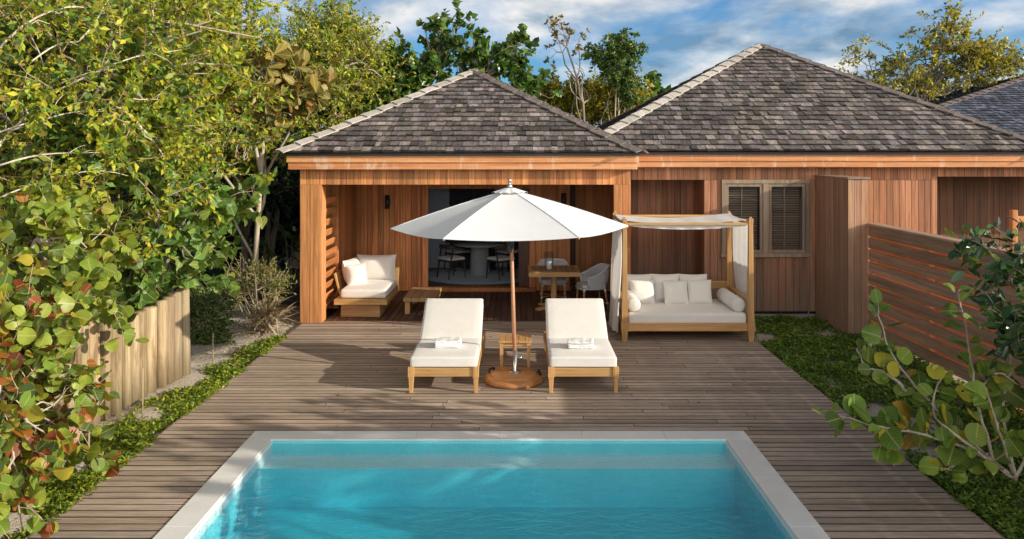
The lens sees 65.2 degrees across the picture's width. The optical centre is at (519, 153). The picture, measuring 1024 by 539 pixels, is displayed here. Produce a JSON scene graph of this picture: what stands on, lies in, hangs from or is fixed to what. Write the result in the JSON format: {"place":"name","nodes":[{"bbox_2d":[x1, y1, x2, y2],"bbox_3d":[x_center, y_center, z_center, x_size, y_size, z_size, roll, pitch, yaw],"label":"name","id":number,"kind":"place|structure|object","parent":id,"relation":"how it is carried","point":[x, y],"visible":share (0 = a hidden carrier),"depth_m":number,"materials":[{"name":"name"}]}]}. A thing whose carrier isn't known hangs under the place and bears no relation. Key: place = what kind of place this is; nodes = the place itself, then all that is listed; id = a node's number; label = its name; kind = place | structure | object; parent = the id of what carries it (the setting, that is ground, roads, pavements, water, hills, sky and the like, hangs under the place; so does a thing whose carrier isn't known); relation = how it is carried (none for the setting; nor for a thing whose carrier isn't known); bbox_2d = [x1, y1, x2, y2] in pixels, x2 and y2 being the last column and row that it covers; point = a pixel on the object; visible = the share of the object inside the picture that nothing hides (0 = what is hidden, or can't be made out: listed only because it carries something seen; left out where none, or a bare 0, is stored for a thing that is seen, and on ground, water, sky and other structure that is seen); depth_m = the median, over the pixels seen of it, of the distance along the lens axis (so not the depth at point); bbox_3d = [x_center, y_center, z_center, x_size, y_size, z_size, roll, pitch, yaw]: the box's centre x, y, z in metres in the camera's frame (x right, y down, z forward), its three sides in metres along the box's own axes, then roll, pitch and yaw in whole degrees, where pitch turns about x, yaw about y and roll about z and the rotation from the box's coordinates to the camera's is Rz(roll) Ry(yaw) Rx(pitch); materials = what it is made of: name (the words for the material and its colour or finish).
{"place":"outdoors","nodes":[
{"label":"outdoors","id":0,"kind":"place"},
{"bbox_2d":[1,282,300,537],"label":"sand bank","id":1,"kind":"structure","parent":0,"point":[194,377],"depth_m":11.61,"materials":[{"name":"beige sand"}]},
{"bbox_2d":[88,431,89,469],"bbox_3d":[-3.973,2.753,7.371,0.020,0.395,0.016,0,0,0],"label":"garden stake","id":2,"kind":"object","parent":1,"relation":"on","point":[88,445],"depth_m":7.37,"materials":[{"name":"brown wood"}]},
{"bbox_2d":[190,298,298,369],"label":"leaf litter","id":3,"kind":"object","parent":1,"relation":"on","point":[234,365],"visible":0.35,"depth_m":11.93,"materials":[{"name":"plant"}]},
{"bbox_2d":[221,253,297,327],"bbox_3d":[-4.282,2.274,13.143,1.337,1.279,1.095,0,0,0],"label":"twiggy shrub","id":4,"kind":"object","parent":1,"relation":"on","point":[251,275],"visible":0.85,"depth_m":13.02,"materials":[{"name":"green plant"}]},
{"bbox_2d":[1,161,1023,538],"bbox_3d":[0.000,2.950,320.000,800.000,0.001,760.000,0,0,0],"label":"ground","id":5,"kind":"structure","parent":0,"point":[875,407],"depth_m":10.78,"materials":[{"name":"green plant"}]},
{"bbox_2d":[0,254,120,538],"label":"sea grape shrub","id":6,"kind":"object","parent":5,"relation":"on","point":[41,339],"visible":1,"depth_m":6.29,"materials":[{"name":"green plant"}]},
{"bbox_2d":[0,178,148,377],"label":"sea grape shrub","id":7,"kind":"object","parent":5,"relation":"on","point":[67,238],"visible":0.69,"depth_m":7.66,"materials":[{"name":"green plant"}]},
{"bbox_2d":[0,288,190,439],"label":"stake palisade","id":8,"kind":"object","parent":5,"relation":"on","point":[162,357],"visible":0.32,"depth_m":9.31,"materials":[{"name":"brown wood"}]},
{"bbox_2d":[0,0,205,252],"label":"climbing shrub","id":9,"kind":"object","parent":5,"relation":"on","point":[59,138],"visible":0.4,"depth_m":9.06,"materials":[{"name":"green plant"}]},
{"bbox_2d":[0,333,291,538],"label":"ground cover","id":10,"kind":"object","parent":5,"relation":"on","point":[130,437],"visible":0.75,"depth_m":8.37,"materials":[{"name":"green plant"}]},
{"bbox_2d":[0,0,293,281],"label":"fine leaved tree","id":11,"kind":"object","parent":5,"relation":"on","point":[60,96],"visible":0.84,"depth_m":9.02,"materials":[{"name":"green plant"}]},
{"bbox_2d":[3,0,305,295],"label":"fine leaved tree","id":12,"kind":"object","parent":5,"relation":"on","point":[245,137],"visible":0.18,"depth_m":12.73,"materials":[{"name":"green plant"}]},
{"bbox_2d":[0,0,317,295],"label":"understorey tree","id":13,"kind":"object","parent":5,"relation":"on","point":[126,195],"visible":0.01,"depth_m":16.33,"materials":[{"name":"green plant"}]},
{"bbox_2d":[97,147,270,310],"bbox_3d":[-4.535,1.401,10.503,2.026,3.182,2.364,0,0,0],"label":"heart leaved shrub","id":14,"kind":"object","parent":5,"relation":"on","point":[195,229],"visible":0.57,"depth_m":10.41,"materials":[{"name":"green plant"}]},
{"bbox_2d":[212,333,213,364],"bbox_3d":[-4.186,2.700,10.906,0.020,0.500,0.016,0,0,0],"label":"garden stake","id":15,"kind":"object","parent":5,"relation":"on","point":[212,347],"visible":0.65,"depth_m":10.90,"materials":[{"name":"brown wood"}]},
{"bbox_2d":[189,274,239,345],"bbox_3d":[-4.800,2.465,12.170,1.105,1.324,1.026,0,0,0],"label":"dark shrub","id":16,"kind":"object","parent":5,"relation":"on","point":[202,311],"visible":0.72,"depth_m":12.10,"materials":[{"name":"green plant"}]},
{"bbox_2d":[190,117,309,274],"bbox_3d":[-6.785,1.084,19.241,4.812,4.887,3.959,0,0,0],"label":"understorey tree","id":17,"kind":"object","parent":5,"relation":"on","point":[271,239],"visible":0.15,"depth_m":19.02,"materials":[{"name":"green plant"}]},
{"bbox_2d":[202,161,299,266],"bbox_3d":[-6.766,1.558,21.244,6.038,3.740,2.015,0,0,0],"label":"understorey shrub","id":18,"kind":"object","parent":5,"relation":"on","point":[294,207],"visible":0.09,"depth_m":20.91,"materials":[{"name":"green plant"}]},
{"bbox_2d":[187,26,343,313],"bbox_3d":[-4.379,0.406,13.498,2.832,5.177,1.781,0,0,0],"label":"almond tree","id":19,"kind":"object","parent":5,"relation":"on","point":[311,90],"visible":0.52,"depth_m":13.48,"materials":[{"name":"green plant"}]},
{"bbox_2d":[235,287,301,338],"bbox_3d":[-3.992,2.712,12.759,1.070,1.132,1.135,0,0,0],"label":"spiky plant","id":20,"kind":"object","parent":5,"relation":"on","point":[266,317],"visible":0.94,"depth_m":12.71,"materials":[{"name":"green plant"}]},
{"bbox_2d":[259,220,299,292],"bbox_3d":[-4.716,2.159,16.587,1.840,1.595,1.285,0,0,0],"label":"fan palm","id":21,"kind":"object","parent":5,"relation":"on","point":[288,235],"visible":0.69,"depth_m":16.61,"materials":[{"name":"green plant"}]},
{"bbox_2d":[254,0,417,268],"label":"fine leaved tree","id":22,"kind":"object","parent":5,"relation":"on","point":[358,60],"visible":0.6,"depth_m":19.98,"materials":[{"name":"green plant"}]},
{"bbox_2d":[296,41,410,136],"bbox_3d":[-4.947,-0.161,22.506,4.060,6.328,2.500,0,0,0],"label":"broad leaved tree","id":23,"kind":"object","parent":5,"relation":"on","point":[406,46],"visible":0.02,"depth_m":22.25,"materials":[{"name":"green plant"}]},
{"bbox_2d":[324,295,543,320],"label":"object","id":24,"kind":"structure","parent":5,"relation":"on","point":[330,312],"depth_m":14.83,"materials":[{"name":"brown wood"}]},
{"bbox_2d":[325,291,609,321],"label":"terrace floor","id":25,"kind":"structure","parent":24,"relation":"on","point":[394,310],"depth_m":14.90,"materials":[{"name":"brown wood"}]},
{"bbox_2d":[334,255,398,316],"bbox_3d":[-2.825,2.379,14.607,1.041,0.942,1.514,0,0,0],"label":"corner chaise","id":26,"kind":"object","parent":25,"relation":"on","point":[375,294],"visible":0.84,"depth_m":14.29,"materials":[{"name":"white fabric"}]},
{"bbox_2d":[346,263,366,284],"bbox_3d":[-2.952,2.195,14.466,0.400,0.391,0.249,0,0,-38],"label":"throw pillow","id":27,"kind":"object","parent":26,"relation":"on","point":[356,274],"visible":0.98,"depth_m":14.37,"materials":[{"name":"fabric"}]},
{"bbox_2d":[403,287,441,313],"bbox_3d":[-1.781,2.703,14.720,0.568,0.295,1.140,0,0,0],"label":"coffee table","id":28,"kind":"object","parent":25,"relation":"on","point":[414,295],"visible":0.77,"depth_m":14.50,"materials":[{"name":"brown wood"}]},
{"bbox_2d":[272,68,648,322],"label":"terrace pavilion","id":29,"kind":"structure","parent":25,"relation":"on","point":[369,180],"depth_m":14.00,"materials":[{"name":"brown wood"}]},
{"bbox_2d":[428,267,518,284],"bbox_3d":[-0.920,2.760,18.200,2.640,0.018,2.640,0,0,0],"label":"round rug","id":30,"kind":"object","parent":29,"relation":"on","point":[458,277],"visible":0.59,"depth_m":17.76,"materials":[{"name":"fabric"}]},
{"bbox_2d":[437,244,465,279],"bbox_3d":[-1.533,2.373,17.690,0.488,0.760,0.540,0,0,-38],"label":"dining chair","id":31,"kind":"object","parent":30,"relation":"on","point":[451,258],"visible":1,"depth_m":17.55,"materials":[{"name":"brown wood"}]},
{"bbox_2d":[443,239,470,270],"bbox_3d":[-1.491,2.373,18.992,0.540,0.760,0.488,0,0,-42],"label":"dining chair","id":32,"kind":"object","parent":30,"relation":"on","point":[460,251],"visible":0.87,"depth_m":18.88,"materials":[{"name":"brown wood"}]},
{"bbox_2d":[455,241,504,274],"bbox_3d":[-0.920,2.401,18.300,1.150,0.700,1.150,0,0,0],"label":"round table","id":33,"kind":"object","parent":30,"relation":"on","point":[479,254],"visible":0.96,"depth_m":18.11,"materials":[{"name":"stone"}]},
{"bbox_2d":[486,245,515,279],"bbox_3d":[-0.409,2.373,17.648,0.540,0.760,0.488,0,0,-42],"label":"dining chair","id":34,"kind":"object","parent":30,"relation":"on","point":[499,259],"visible":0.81,"depth_m":17.48,"materials":[{"name":"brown wood"}]},
{"bbox_2d":[494,241,518,271],"bbox_3d":[-0.268,2.373,18.931,0.488,0.760,0.540,0,0,-42],"label":"dining chair","id":35,"kind":"object","parent":30,"relation":"on","point":[504,252],"visible":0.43,"depth_m":18.79,"materials":[{"name":"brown wood"}]},
{"bbox_2d":[519,189,529,285],"bbox_3d":[0.084,1.748,16.633,0.228,2.025,0.045,0,0,0],"label":"sliding door","id":36,"kind":"structure","parent":29,"relation":"in","point":[524,246],"depth_m":16.61,"materials":[{"name":"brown wood"}]},
{"bbox_2d":[537,258,568,302],"bbox_3d":[0.640,2.458,15.463,0.652,0.790,0.618,0,0,0],"label":"rope armchair","id":37,"kind":"object","parent":25,"relation":"on","point":[543,281],"visible":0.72,"depth_m":15.34,"materials":[{"name":"grey fabric"}]},
{"bbox_2d":[528,265,580,310],"bbox_3d":[0.620,2.486,14.750,0.930,0.722,0.926,0,0,0],"label":"dining table","id":38,"kind":"object","parent":25,"relation":"on","point":[554,272],"visible":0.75,"depth_m":14.55,"materials":[{"name":"brown wood"}]},
{"bbox_2d":[546,261,551,268],"bbox_3d":[0.530,1.957,14.620,0.160,0.330,0.160,0,0,0],"label":"hurricane lantern","id":39,"kind":"object","parent":38,"relation":"on","point":[548,264],"visible":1,"depth_m":14.58,"materials":[{"name":"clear glass"}]},
{"bbox_2d":[575,263,609,308],"bbox_3d":[1.362,2.458,14.829,0.618,0.790,0.651,0,0,-12],"label":"rope armchair","id":40,"kind":"object","parent":25,"relation":"on","point":[598,281],"visible":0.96,"depth_m":14.65,"materials":[{"name":"grey fabric"}]},
{"bbox_2d":[26,321,1005,538],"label":"deck","id":41,"kind":"structure","parent":24,"relation":"on","point":[331,376],"depth_m":8.77,"materials":[{"name":"brown wood"}]},
{"bbox_2d":[408,298,485,392],"bbox_3d":[-0.912,2.436,10.460,0.844,0.828,1.920,0,0,0],"label":"sun lounger","id":42,"kind":"object","parent":41,"relation":"on","point":[462,318],"visible":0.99,"depth_m":10.41,"materials":[{"name":"white fabric"}]},
{"bbox_2d":[435,337,461,347],"bbox_3d":[-0.898,2.365,10.019,0.340,0.099,0.243,0,0,-3],"label":"folded towel","id":43,"kind":"object","parent":42,"relation":"on","point":[448,342],"visible":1,"depth_m":9.91,"materials":[{"name":"fabric"}]},
{"bbox_2d":[153,431,829,538],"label":"pool coping","id":44,"kind":"object","parent":41,"relation":"on","point":[200,505],"visible":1,"depth_m":7.62,"materials":[{"name":"stone"}]},
{"bbox_2d":[199,441,785,538],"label":"pool basin","id":45,"kind":"object","parent":41,"relation":"in","point":[339,506],"visible":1,"depth_m":7.58,"materials":[{"name":"blue tile"}]},
{"bbox_2d":[188,441,794,538],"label":"pool ledge","id":46,"kind":"object","parent":45,"relation":"in","point":[640,461],"visible":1,"depth_m":7.70,"materials":[{"name":"paint"}]},
{"bbox_2d":[193,444,789,538],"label":"pool water","id":47,"kind":"structure","parent":45,"relation":"in","point":[683,495],"depth_m":7.13,"materials":[{"name":"blue liquid"}]},
{"bbox_2d":[390,178,627,388],"bbox_3d":[-0.128,1.579,10.000,2.974,2.542,2.620,0,0,0],"label":"market umbrella","id":48,"kind":"object","parent":41,"relation":"on","point":[510,214],"visible":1,"depth_m":9.51,"materials":[{"name":"white fabric"}]},
{"bbox_2d":[499,334,530,367],"bbox_3d":[-0.065,2.650,10.660,0.430,0.400,0.430,0,0,0],"label":"side table","id":49,"kind":"object","parent":41,"relation":"on","point":[523,339],"visible":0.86,"depth_m":10.48,"materials":[{"name":"brown wood"}]},
{"bbox_2d":[543,298,618,392],"bbox_3d":[0.755,2.436,10.460,0.844,0.828,1.920,0,0,0],"label":"sun lounger","id":50,"kind":"object","parent":41,"relation":"on","point":[566,318],"visible":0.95,"depth_m":10.46,"materials":[{"name":"fabric"}]},
{"bbox_2d":[567,337,594,348],"bbox_3d":[0.758,2.365,9.980,0.336,0.098,0.255,0,0,2],"label":"folded towel","id":51,"kind":"object","parent":50,"relation":"on","point":[580,343],"visible":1,"depth_m":9.88,"materials":[{"name":"fabric"}]},
{"bbox_2d":[609,211,756,341],"bbox_3d":[2.554,1.905,12.755,2.279,1.890,1.360,0,0,0],"label":"canopy daybed","id":52,"kind":"object","parent":41,"relation":"on","point":[717,315],"visible":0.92,"depth_m":12.19,"materials":[{"name":"white fabric"}]},
{"bbox_2d":[628,289,640,311],"bbox_3d":[1.740,2.317,12.700,0.216,0.216,1.000,0,0,0],"label":"bolster","id":53,"kind":"object","parent":52,"relation":"on","point":[634,304],"visible":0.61,"depth_m":12.21,"materials":[{"name":"fabric"}]},
{"bbox_2d":[627,274,651,289],"bbox_3d":[1.939,2.202,13.098,0.460,0.460,0.180,0,-11,-1],"label":"pillow","id":54,"kind":"object","parent":52,"relation":"on","point":[639,277],"visible":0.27,"depth_m":13.09,"materials":[{"name":"fabric"}]},
{"bbox_2d":[629,280,654,303],"bbox_3d":[1.976,2.241,12.931,0.400,0.400,0.179,0,-21,-3],"label":"pillow","id":55,"kind":"object","parent":52,"relation":"on","point":[642,291],"visible":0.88,"depth_m":12.87,"materials":[{"name":"fabric"}]},
{"bbox_2d":[652,274,678,300],"bbox_3d":[2.390,2.204,13.126,0.460,0.460,0.178,0,-11,0],"label":"pillow","id":56,"kind":"object","parent":52,"relation":"on","point":[658,279],"visible":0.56,"depth_m":13.07,"materials":[{"name":"fabric"}]},
{"bbox_2d":[663,280,688,303],"bbox_3d":[2.516,2.242,12.913,0.400,0.400,0.181,0,-22,-3],"label":"pillow","id":57,"kind":"object","parent":52,"relation":"on","point":[675,292],"visible":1,"depth_m":12.84,"materials":[{"name":"fabric"}]},
{"bbox_2d":[679,274,706,291],"bbox_3d":[2.841,2.203,13.102,0.460,0.460,0.182,0,-11,2],"label":"pillow","id":58,"kind":"object","parent":52,"relation":"on","point":[693,277],"visible":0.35,"depth_m":13.10,"materials":[{"name":"fabric"}]},
{"bbox_2d":[686,279,712,303],"bbox_3d":[2.904,2.241,12.952,0.400,0.400,0.174,0,-19,3],"label":"pillow","id":59,"kind":"object","parent":52,"relation":"on","point":[699,291],"visible":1,"depth_m":12.88,"materials":[{"name":"fabric"}]},
{"bbox_2d":[717,288,744,311],"bbox_3d":[3.340,2.317,12.700,0.216,0.216,1.000,0,0,0],"label":"bolster","id":60,"kind":"object","parent":52,"relation":"on","point":[731,300],"visible":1,"depth_m":12.39,"materials":[{"name":"fabric"}]},
{"bbox_2d":[347,0,563,118],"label":"broad leaved tree","id":61,"kind":"object","parent":5,"relation":"on","point":[432,61],"visible":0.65,"depth_m":21.65,"materials":[{"name":"green plant"}]},
{"bbox_2d":[543,14,589,120],"bbox_3d":[1.304,-0.535,23.002,1.395,6.996,1.056,0,0,21],"label":"bare topped tree","id":62,"kind":"object","parent":5,"relation":"on","point":[569,31],"visible":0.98,"depth_m":22.90,"materials":[{"name":"green plant"}]},
{"bbox_2d":[511,60,657,125],"bbox_3d":[1.865,-0.024,24.054,4.564,5.988,2.020,0,0,0],"label":"tree","id":63,"kind":"object","parent":5,"relation":"on","point":[598,90],"visible":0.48,"depth_m":23.61,"materials":[{"name":"green plant"}]},
{"bbox_2d":[578,27,648,124],"bbox_3d":[2.633,-0.346,22.960,2.034,6.631,1.403,0,0,-13],"label":"slender tree","id":64,"kind":"object","parent":5,"relation":"on","point":[620,52],"visible":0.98,"depth_m":22.82,"materials":[{"name":"green plant"}]},
{"bbox_2d":[640,70,670,99],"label":"broad leaved tree","id":65,"kind":"object","parent":5,"relation":"on","point":[654,77],"visible":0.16,"depth_m":24.82,"materials":[{"name":"green plant"}]},
{"bbox_2d":[744,314,1023,538],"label":"ground cover","id":66,"kind":"object","parent":5,"relation":"on","point":[867,387],"visible":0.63,"depth_m":9.64,"materials":[{"name":"green plant"}]},
{"bbox_2d":[811,283,1023,482],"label":"sea grape shrub","id":67,"kind":"object","parent":5,"relation":"on","point":[950,459],"visible":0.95,"depth_m":6.65,"materials":[{"name":"green plant"}]},
{"bbox_2d":[834,0,1023,101],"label":"feathery tree","id":68,"kind":"object","parent":5,"relation":"on","point":[972,53],"visible":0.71,"depth_m":25.78,"materials":[{"name":"green plant"}]},
{"bbox_2d":[867,223,1023,411],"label":"slat fence","id":69,"kind":"object","parent":5,"relation":"on","point":[908,275],"visible":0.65,"depth_m":10.90,"materials":[{"name":"brown wood"}]},
{"bbox_2d":[884,53,1019,96],"bbox_3d":[16.113,-0.376,30.054,5.315,6.711,2.656,0,0,0],"label":"feathery tree","id":70,"kind":"object","parent":5,"relation":"on","point":[973,83],"visible":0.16,"depth_m":29.73,"materials":[{"name":"green plant"}]},
{"bbox_2d":[926,76,1023,135],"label":"bungalow","id":71,"kind":"object","parent":5,"relation":"on","point":[1000,104],"visible":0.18,"depth_m":23.24,"materials":[{"name":"grey"}]},
{"bbox_2d":[944,215,1023,370],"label":"glossy shrub","id":72,"kind":"object","parent":5,"relation":"on","point":[1009,317],"visible":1,"depth_m":6.91,"materials":[{"name":"green plant"}]},
{"bbox_2d":[1009,210,1023,248],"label":"timber railing","id":73,"kind":"object","parent":5,"relation":"on","point":[1012,222],"visible":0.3,"depth_m":13.00,"materials":[{"name":"brown wood"}]},
{"bbox_2d":[3,0,1023,143],"label":"sky","id":74,"kind":"structure","parent":0,"point":[685,39],"materials":[{"name":"blue"}]},
{"bbox_2d":[597,43,1023,333],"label":"bedroom wing","id":75,"kind":"structure","parent":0,"point":[811,168],"depth_m":14.21,"materials":[{"name":"brown wood"}]},
{"bbox_2d":[720,180,810,256],"bbox_3d":[4.355,1.151,14.325,1.600,1.372,0.350,0,0,0],"label":"window","id":76,"kind":"structure","parent":75,"relation":"in","point":[773,206],"depth_m":14.25,"materials":[{"name":"grey wood"}]}
]}

